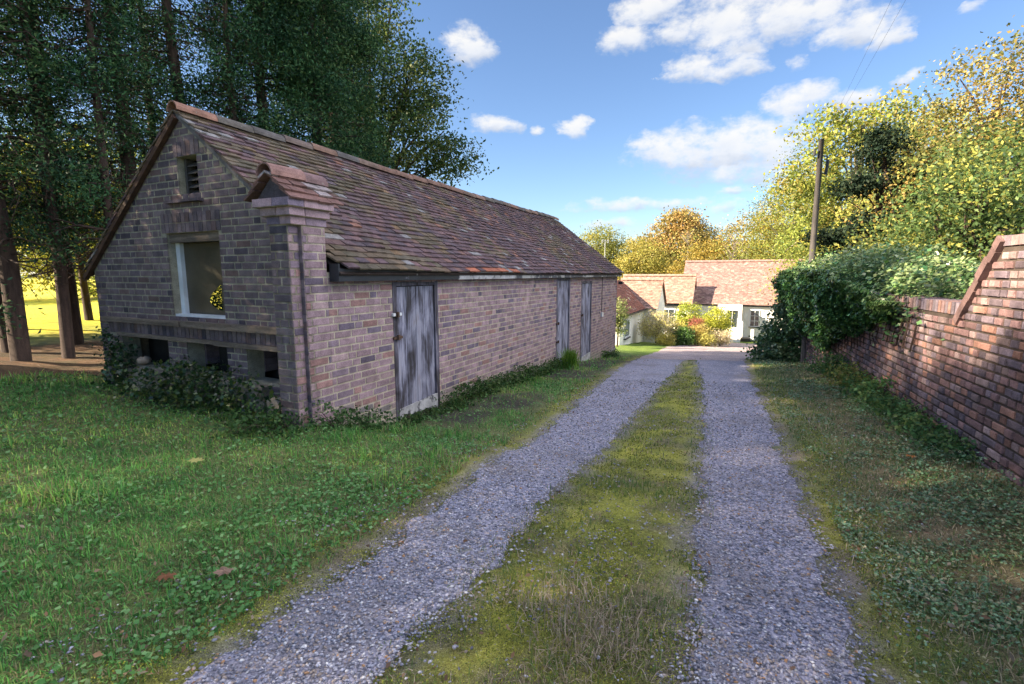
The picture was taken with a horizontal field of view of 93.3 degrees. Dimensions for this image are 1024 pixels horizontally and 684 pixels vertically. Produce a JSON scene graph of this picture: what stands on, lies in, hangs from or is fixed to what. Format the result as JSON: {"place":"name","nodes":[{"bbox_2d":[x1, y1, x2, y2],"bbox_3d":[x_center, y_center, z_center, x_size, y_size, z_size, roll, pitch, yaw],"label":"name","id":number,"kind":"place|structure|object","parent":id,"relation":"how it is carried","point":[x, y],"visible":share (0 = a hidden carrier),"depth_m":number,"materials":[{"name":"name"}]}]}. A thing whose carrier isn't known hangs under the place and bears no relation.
{"place":"outdoors","nodes":[
{"label":"outdoors","id":0,"kind":"place"},
{"bbox_2d":[0,354,637,683],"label":"lawn grass","id":1,"kind":"structure","parent":0,"point":[432,453],"depth_m":2.98,"materials":[{"name":"green plant"}]},
{"bbox_2d":[154,572,177,581],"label":"fallen leaf","id":2,"kind":"object","parent":1,"relation":"on","point":[164,576],"visible":1,"depth_m":2.16,"materials":[{"name":"brown plant"}]},
{"bbox_2d":[188,457,203,462],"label":"fallen leaf","id":3,"kind":"object","parent":1,"relation":"on","point":[196,459],"visible":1,"depth_m":3.50,"materials":[{"name":"yellow plant"}]},
{"bbox_2d":[213,566,235,576],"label":"fallen leaf","id":4,"kind":"object","parent":1,"relation":"on","point":[223,570],"visible":1,"depth_m":2.21,"materials":[{"name":"brown plant"}]},
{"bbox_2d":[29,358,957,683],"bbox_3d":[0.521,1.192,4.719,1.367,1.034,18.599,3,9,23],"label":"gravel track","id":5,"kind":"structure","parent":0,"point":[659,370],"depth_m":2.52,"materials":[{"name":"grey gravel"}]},
{"bbox_2d":[0,275,1023,683],"bbox_3d":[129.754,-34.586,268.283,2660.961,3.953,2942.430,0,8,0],"label":"ground","id":6,"kind":"structure","parent":0,"point":[46,349],"depth_m":2.79,"materials":[{"name":"green plant"}]},
{"bbox_2d":[0,277,45,338],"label":"conifer","id":7,"kind":"object","parent":6,"relation":"on","point":[7,312],"visible":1,"depth_m":7.73,"materials":[{"name":"green plant"}]},
{"bbox_2d":[0,1,71,241],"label":"conifer","id":8,"kind":"object","parent":6,"relation":"on","point":[2,81],"visible":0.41,"depth_m":8.31,"materials":[{"name":"green plant"}]},
{"bbox_2d":[0,132,101,256],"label":"meadow tree","id":9,"kind":"object","parent":6,"relation":"on","point":[41,200],"visible":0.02,"depth_m":12.23,"materials":[{"name":"green plant"}]},
{"bbox_2d":[0,0,111,361],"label":"conifer","id":10,"kind":"object","parent":6,"relation":"on","point":[19,349],"visible":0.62,"depth_m":8.35,"materials":[{"name":"green plant"}]},
{"bbox_2d":[0,3,115,352],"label":"conifer","id":11,"kind":"object","parent":6,"relation":"on","point":[4,348],"visible":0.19,"depth_m":9.04,"materials":[{"name":"green plant"}]},
{"bbox_2d":[0,0,115,344],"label":"conifer","id":12,"kind":"object","parent":6,"relation":"on","point":[77,324],"visible":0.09,"depth_m":10.52,"materials":[{"name":"green plant"}]},
{"bbox_2d":[16,212,100,296],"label":"background trees","id":13,"kind":"object","parent":6,"relation":"on","point":[46,282],"visible":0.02,"depth_m":26.34,"materials":[{"name":"yellow plant"}]},
{"bbox_2d":[8,124,137,320],"bbox_3d":[-12.737,-3.400,14.160,6.644,5.946,4.501,-3,9,-21],"label":"meadow tree","id":14,"kind":"object","parent":6,"relation":"on","point":[87,308],"visible":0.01,"depth_m":14.44,"materials":[{"name":"green plant"}]},
{"bbox_2d":[0,0,151,358],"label":"conifer","id":15,"kind":"object","parent":6,"relation":"on","point":[66,334],"visible":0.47,"depth_m":8.72,"materials":[{"name":"green plant"}]},
{"bbox_2d":[0,0,193,289],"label":"conifer","id":16,"kind":"object","parent":6,"relation":"on","point":[92,41],"visible":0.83,"depth_m":8.61,"materials":[{"name":"green plant"}]},
{"bbox_2d":[36,0,188,303],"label":"conifer","id":17,"kind":"object","parent":6,"relation":"on","point":[126,158],"visible":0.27,"depth_m":9.78,"materials":[{"name":"green plant"}]},
{"bbox_2d":[92,325,151,388],"bbox_3d":[-4.930,0.213,6.063,0.733,0.867,0.475,2,8,17],"label":"bramble","id":18,"kind":"object","parent":6,"relation":"on","point":[113,348],"visible":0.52,"depth_m":6.00,"materials":[{"name":"green plant"}]},
{"bbox_2d":[54,0,224,275],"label":"conifer","id":19,"kind":"object","parent":6,"relation":"on","point":[156,54],"visible":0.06,"depth_m":11.20,"materials":[{"name":"green plant"}]},
{"bbox_2d":[61,0,244,302],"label":"conifer","id":20,"kind":"object","parent":6,"relation":"on","point":[167,17],"visible":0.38,"depth_m":10.00,"materials":[{"name":"green plant"}]},
{"bbox_2d":[78,353,285,424],"bbox_3d":[-3.385,0.484,5.148,3.064,0.671,1.069,4,9,27],"label":"bramble","id":21,"kind":"object","parent":6,"relation":"on","point":[189,394],"visible":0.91,"depth_m":5.11,"materials":[{"name":"green plant"}]},
{"bbox_2d":[135,0,320,165],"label":"conifer","id":22,"kind":"object","parent":6,"relation":"on","point":[227,65],"visible":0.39,"depth_m":10.44,"materials":[{"name":"green plant"}]},
{"bbox_2d":[164,0,343,310],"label":"conifer","id":23,"kind":"object","parent":6,"relation":"on","point":[261,106],"visible":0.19,"depth_m":11.27,"materials":[{"name":"green plant"}]},
{"bbox_2d":[185,394,413,443],"bbox_3d":[-1.846,0.775,4.502,1.976,0.510,1.239,-5,9,-33],"label":"weed clump","id":24,"kind":"object","parent":6,"relation":"on","point":[339,419],"visible":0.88,"depth_m":4.38,"materials":[{"name":"green plant"}]},
{"bbox_2d":[218,0,400,309],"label":"conifer","id":25,"kind":"object","parent":6,"relation":"on","point":[331,83],"visible":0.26,"depth_m":11.89,"materials":[{"name":"green plant"}]},
{"bbox_2d":[0,360,619,683],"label":"clover","id":26,"kind":"object","parent":6,"relation":"on","point":[147,654],"visible":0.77,"depth_m":2.88,"materials":[{"name":"green plant"}]},
{"bbox_2d":[270,0,406,171],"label":"conifer","id":27,"kind":"object","parent":6,"relation":"on","point":[373,48],"visible":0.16,"depth_m":13.55,"materials":[{"name":"green plant"}]},
{"bbox_2d":[83,100,623,427],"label":"brick barn","id":28,"kind":"structure","parent":6,"relation":"on","point":[345,280],"depth_m":5.63,"materials":[{"name":"brick"}]},
{"bbox_2d":[136,356,151,364],"bbox_3d":[-4.634,0.232,6.074,0.152,0.112,0.155,0,8,0],"label":"stone","id":29,"kind":"object","parent":28,"relation":"in","point":[142,360],"visible":0.97,"depth_m":6.03,"materials":[{"name":"grey stone"}]},
{"bbox_2d":[169,231,225,318],"bbox_3d":[-3.475,-0.730,5.479,0.930,0.990,0.180,4,9,25],"label":"window frame","id":30,"kind":"structure","parent":28,"relation":"in","point":[198,255],"depth_m":5.54,"materials":[{"name":"white paint"}]},
{"bbox_2d":[392,281,439,420],"bbox_3d":[-1.172,0.144,5.911,0.140,1.760,0.910,4,9,25],"label":"door leaf","id":31,"kind":"structure","parent":28,"relation":"in","point":[416,332],"depth_m":5.89,"materials":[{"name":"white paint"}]},
{"bbox_2d":[556,278,570,363],"bbox_3d":[1.099,-0.328,10.624,0.140,2.150,0.890,4,9,25],"label":"door leaf","id":32,"kind":"structure","parent":28,"relation":"in","point":[563,287],"depth_m":10.62,"materials":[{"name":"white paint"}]},
{"bbox_2d":[580,281,591,361],"bbox_3d":[1.840,-0.466,12.161,0.140,2.120,0.910,4,9,25],"label":"door leaf","id":33,"kind":"structure","parent":28,"relation":"in","point":[586,288],"depth_m":12.20,"materials":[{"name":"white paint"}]},
{"bbox_2d":[254,0,498,186],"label":"oak tree","id":34,"kind":"object","parent":6,"relation":"on","point":[410,111],"visible":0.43,"depth_m":15.84,"materials":[{"name":"green plant"}]},
{"bbox_2d":[389,397,476,424],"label":"weed clump","id":35,"kind":"object","parent":6,"relation":"on","point":[425,413],"visible":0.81,"depth_m":5.85,"materials":[{"name":"green plant"}]},
{"bbox_2d":[434,375,503,410],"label":"weed clump","id":36,"kind":"object","parent":6,"relation":"on","point":[464,395],"visible":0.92,"depth_m":6.74,"materials":[{"name":"green plant"}]},
{"bbox_2d":[475,371,528,398],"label":"weed clump","id":37,"kind":"object","parent":6,"relation":"on","point":[505,379],"visible":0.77,"depth_m":7.68,"materials":[{"name":"green plant"}]},
{"bbox_2d":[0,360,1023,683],"bbox_3d":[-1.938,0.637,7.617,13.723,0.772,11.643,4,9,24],"label":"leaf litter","id":38,"kind":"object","parent":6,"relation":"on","point":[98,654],"visible":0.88,"depth_m":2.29,"materials":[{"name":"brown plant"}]},
{"bbox_2d":[508,362,554,381],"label":"weed clump","id":39,"kind":"object","parent":6,"relation":"on","point":[534,370],"visible":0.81,"depth_m":8.69,"materials":[{"name":"green plant"}]},
{"bbox_2d":[346,358,718,683],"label":"grass strip","id":40,"kind":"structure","parent":6,"relation":"on","point":[541,601],"depth_m":2.09,"materials":[{"name":"green plant"}]},
{"bbox_2d":[80,375,995,683],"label":"moss","id":41,"kind":"object","parent":6,"relation":"on","point":[560,507],"visible":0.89,"depth_m":2.36,"materials":[{"name":"green plant"}]},
{"bbox_2d":[539,357,567,374],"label":"weed clump","id":42,"kind":"object","parent":6,"relation":"on","point":[560,363],"visible":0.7,"depth_m":9.71,"materials":[{"name":"green plant"}]},
{"bbox_2d":[553,348,583,368],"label":"grass tuft","id":43,"kind":"object","parent":6,"relation":"on","point":[570,356],"visible":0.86,"depth_m":10.00,"materials":[{"name":"green plant"}]},
{"bbox_2d":[573,220,634,271],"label":"autumn tree","id":44,"kind":"object","parent":6,"relation":"on","point":[599,245],"visible":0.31,"depth_m":57.81,"materials":[{"name":"green plant"}]},
{"bbox_2d":[600,349,620,357],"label":"weed clump","id":45,"kind":"object","parent":6,"relation":"on","point":[614,353],"visible":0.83,"depth_m":13.75,"materials":[{"name":"green plant"}]},
{"bbox_2d":[616,296,631,346],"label":"climbing plant","id":46,"kind":"object","parent":6,"relation":"on","point":[619,321],"visible":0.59,"depth_m":21.90,"materials":[{"name":"green plant"}]},
{"bbox_2d":[611,231,681,279],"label":"autumn tree","id":47,"kind":"object","parent":6,"relation":"on","point":[653,264],"visible":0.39,"depth_m":55.27,"materials":[{"name":"yellow plant"}]},
{"bbox_2d":[636,310,679,344],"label":"garden shrub","id":48,"kind":"object","parent":6,"relation":"on","point":[658,323],"visible":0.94,"depth_m":26.58,"materials":[{"name":"green plant"}]},
{"bbox_2d":[653,331,680,345],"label":"garden shrub","id":49,"kind":"object","parent":6,"relation":"on","point":[664,339],"visible":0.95,"depth_m":26.04,"materials":[{"name":"green plant"}]},
{"bbox_2d":[623,204,726,273],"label":"orange oak","id":50,"kind":"object","parent":6,"relation":"on","point":[685,219],"visible":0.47,"depth_m":59.23,"materials":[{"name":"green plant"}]},
{"bbox_2d":[670,319,688,344],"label":"garden shrub","id":51,"kind":"object","parent":6,"relation":"on","point":[675,324],"visible":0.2,"depth_m":27.30,"materials":[{"name":"yellow plant"}]},
{"bbox_2d":[658,226,709,273],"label":"bare tree","id":52,"kind":"object","parent":6,"relation":"on","point":[686,238],"visible":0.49,"depth_m":53.85,"materials":[{"name":"yellow plant"}]},
{"bbox_2d":[670,324,699,345],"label":"garden shrub","id":53,"kind":"object","parent":6,"relation":"on","point":[686,337],"visible":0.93,"depth_m":26.27,"materials":[{"name":"green plant"}]},
{"bbox_2d":[672,300,703,326],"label":"garden shrub","id":54,"kind":"object","parent":6,"relation":"on","point":[686,309],"visible":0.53,"depth_m":28.64,"materials":[{"name":"yellow plant"}]},
{"bbox_2d":[652,231,738,273],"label":"autumn tree","id":55,"kind":"object","parent":6,"relation":"on","point":[693,256],"visible":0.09,"depth_m":50.70,"materials":[{"name":"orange plant"}]},
{"bbox_2d":[687,316,704,344],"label":"garden shrub","id":56,"kind":"object","parent":6,"relation":"on","point":[698,321],"visible":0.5,"depth_m":27.39,"materials":[{"name":"red plant"}]},
{"bbox_2d":[690,322,710,345],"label":"garden shrub","id":57,"kind":"object","parent":6,"relation":"on","point":[699,329],"visible":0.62,"depth_m":26.78,"materials":[{"name":"yellow plant"}]},
{"bbox_2d":[693,331,719,346],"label":"garden shrub","id":58,"kind":"object","parent":6,"relation":"on","point":[704,341],"visible":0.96,"depth_m":26.23,"materials":[{"name":"yellow plant"}]},
{"bbox_2d":[635,342,778,360],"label":"gravel yard","id":59,"kind":"structure","parent":6,"relation":"on","point":[730,352],"depth_m":19.01,"materials":[{"name":"beige gravel"}]},
{"bbox_2d":[615,259,801,344],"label":"white cottage","id":60,"kind":"structure","parent":6,"relation":"on","point":[705,284],"depth_m":33.69,"materials":[{"name":"paint"}]},
{"bbox_2d":[623,318,630,339],"bbox_3d":[5.993,-0.675,25.112,0.120,1.010,1.200,4,9,25],"label":"window","id":61,"kind":"structure","parent":60,"relation":"in","point":[626,336],"depth_m":25.20,"materials":[{"name":"white glass"}]},
{"bbox_2d":[664,309,674,324],"bbox_3d":[11.014,-1.756,34.085,0.850,1.150,0.058,4,9,25],"label":"window","id":62,"kind":"structure","parent":60,"relation":"in","point":[667,310],"depth_m":34.02,"materials":[{"name":"white glass"}]},
{"bbox_2d":[742,313,747,336],"bbox_3d":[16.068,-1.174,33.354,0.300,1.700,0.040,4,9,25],"label":"front door","id":63,"kind":"structure","parent":60,"relation":"in","point":[745,315],"depth_m":33.33,"materials":[{"name":"white paint"}]},
{"bbox_2d":[748,310,759,327],"bbox_3d":[16.570,-1.576,33.010,0.700,1.210,0.120,4,9,25],"label":"window","id":64,"kind":"structure","parent":60,"relation":"in","point":[754,314],"depth_m":33.04,"materials":[{"name":"white glass"}]},
{"bbox_2d":[697,304,735,345],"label":"shrub","id":65,"kind":"object","parent":6,"relation":"on","point":[712,322],"visible":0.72,"depth_m":27.75,"materials":[{"name":"yellow plant"}]},
{"bbox_2d":[709,328,734,345],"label":"garden shrub","id":66,"kind":"object","parent":6,"relation":"on","point":[725,338],"visible":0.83,"depth_m":26.87,"materials":[{"name":"beige plant"}]},
{"bbox_2d":[710,220,757,259],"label":"bare tree","id":67,"kind":"object","parent":6,"relation":"on","point":[732,256],"visible":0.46,"depth_m":47.09,"materials":[{"name":"yellow plant"}]},
{"bbox_2d":[713,229,762,260],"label":"bare tree","id":68,"kind":"object","parent":6,"relation":"on","point":[741,251],"visible":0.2,"depth_m":49.19,"materials":[{"name":"yellow plant"}]},
{"bbox_2d":[698,207,803,259],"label":"autumn tree","id":69,"kind":"object","parent":6,"relation":"on","point":[742,224],"visible":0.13,"depth_m":50.46,"materials":[{"name":"yellow plant"}]},
{"bbox_2d":[730,173,828,259],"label":"autumn tree","id":70,"kind":"object","parent":6,"relation":"on","point":[770,224],"visible":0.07,"depth_m":48.31,"materials":[{"name":"green plant"}]},
{"bbox_2d":[740,261,823,361],"bbox_3d":[8.328,-0.555,13.218,3.762,3.350,2.966,-4,9,-24],"label":"laurel bush","id":71,"kind":"object","parent":6,"relation":"on","point":[781,341],"visible":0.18,"depth_m":12.83,"materials":[{"name":"green plant"}]},
{"bbox_2d":[726,142,837,259],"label":"autumn tree","id":72,"kind":"object","parent":6,"relation":"on","point":[762,215],"visible":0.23,"depth_m":40.86,"materials":[{"name":"yellow plant"}]},
{"bbox_2d":[747,156,866,304],"bbox_3d":[20.165,-5.713,30.554,9.710,12.337,7.107,0,8,0],"label":"autumn tree","id":73,"kind":"object","parent":6,"relation":"on","point":[785,244],"visible":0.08,"depth_m":30.66,"materials":[{"name":"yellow plant"}]},
{"bbox_2d":[800,347,851,380],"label":"weed clump","id":74,"kind":"object","parent":6,"relation":"on","point":[825,362],"visible":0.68,"depth_m":8.59,"materials":[{"name":"green plant"}]},
{"bbox_2d":[816,360,873,388],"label":"weed clump","id":75,"kind":"object","parent":6,"relation":"on","point":[851,368],"visible":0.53,"depth_m":7.52,"materials":[{"name":"green plant"}]},
{"bbox_2d":[800,0,905,362],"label":"utility pole","id":76,"kind":"object","parent":6,"relation":"on","point":[814,226],"visible":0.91,"depth_m":11.58,"materials":[{"name":"brown wood"}]},
{"bbox_2d":[754,83,957,265],"bbox_3d":[17.445,-6.237,23.929,10.367,11.942,6.643,0,8,0],"label":"ash tree","id":77,"kind":"object","parent":6,"relation":"on","point":[830,138],"visible":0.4,"depth_m":23.17,"materials":[{"name":"green plant"}]},
{"bbox_2d":[825,364,898,406],"bbox_3d":[4.847,0.612,6.551,0.833,0.447,1.559,3,8,18],"label":"weed clump","id":78,"kind":"object","parent":6,"relation":"on","point":[866,385],"visible":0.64,"depth_m":6.49,"materials":[{"name":"green plant"}]},
{"bbox_2d":[793,112,935,263],"bbox_3d":[10.475,-3.164,14.010,4.367,6.399,2.575,0,8,0],"label":"holly tree","id":79,"kind":"object","parent":6,"relation":"on","point":[878,142],"visible":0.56,"depth_m":13.69,"materials":[{"name":"green plant"}]},
{"bbox_2d":[795,155,954,258],"bbox_3d":[13.301,-2.430,15.730,7.606,7.396,6.936,0,8,0],"label":"hedgerow tree","id":80,"kind":"object","parent":6,"relation":"on","point":[857,244],"depth_m":15.90,"materials":[{"name":"green plant"}]},
{"bbox_2d":[751,359,1023,683],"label":"verge leaves","id":81,"kind":"object","parent":6,"relation":"on","point":[932,599],"visible":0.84,"depth_m":3.05,"materials":[{"name":"green plant"}]},
{"bbox_2d":[852,388,927,428],"bbox_3d":[4.519,0.768,5.683,0.840,0.329,1.522,3,8,18],"label":"weed clump","id":82,"kind":"object","parent":6,"relation":"on","point":[894,404],"visible":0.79,"depth_m":5.64,"materials":[{"name":"green plant"}]},
{"bbox_2d":[789,120,1023,350],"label":"hedgerow tree","id":83,"kind":"object","parent":6,"relation":"on","point":[968,211],"visible":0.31,"depth_m":8.82,"materials":[{"name":"green plant"}]},
{"bbox_2d":[801,234,1023,486],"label":"garden wall","id":84,"kind":"structure","parent":6,"relation":"on","point":[966,376],"depth_m":4.40,"materials":[{"name":"brick"}]},
{"bbox_2d":[769,234,982,355],"bbox_3d":[6.473,-0.567,8.668,2.527,2.603,9.993,3,8,18],"label":"ivy","id":85,"kind":"object","parent":84,"relation":"attached to","point":[819,317],"visible":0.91,"depth_m":7.49,"materials":[{"name":"green plant"}]},
{"bbox_2d":[819,86,1021,249],"bbox_3d":[15.571,-3.640,17.722,8.129,10.906,7.331,0,8,0],"label":"hedgerow tree","id":86,"kind":"object","parent":6,"relation":"on","point":[865,199],"visible":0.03,"depth_m":17.74,"materials":[{"name":"green plant"}]},
{"bbox_2d":[825,14,1023,243],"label":"hedgerow tree","id":87,"kind":"object","parent":6,"relation":"on","point":[1012,64],"visible":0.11,"depth_m":12.71,"materials":[{"name":"green plant"}]},
{"bbox_2d":[867,408,982,467],"bbox_3d":[4.138,0.895,4.707,0.842,0.263,1.490,3,9,22],"label":"weed clump","id":88,"kind":"object","parent":6,"relation":"on","point":[936,432],"visible":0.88,"depth_m":4.61,"materials":[{"name":"green plant"}]},
{"bbox_2d":[840,101,1023,291],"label":"hedgerow tree","id":89,"kind":"object","parent":6,"relation":"on","point":[1000,140],"visible":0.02,"depth_m":10.70,"materials":[{"name":"green plant"}]},
{"bbox_2d":[965,98,1023,195],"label":"hedgerow tree","id":90,"kind":"object","parent":6,"relation":"on","point":[1015,137],"visible":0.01,"depth_m":12.30,"materials":[{"name":"green plant"}]},
{"bbox_2d":[0,0,1023,274],"label":"sky","id":91,"kind":"structure","parent":0,"point":[618,113],"materials":[{"name":"blue"}]},
{"bbox_2d":[688,360,863,683],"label":"gravel track","id":92,"kind":"structure","parent":0,"point":[723,372],"depth_m":2.63,"materials":[{"name":"grey gravel"}]},
{"bbox_2d":[748,358,1023,683],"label":"verge grass","id":93,"kind":"structure","parent":0,"point":[925,554],"depth_m":3.06,"materials":[{"name":"green plant"}]}
]}

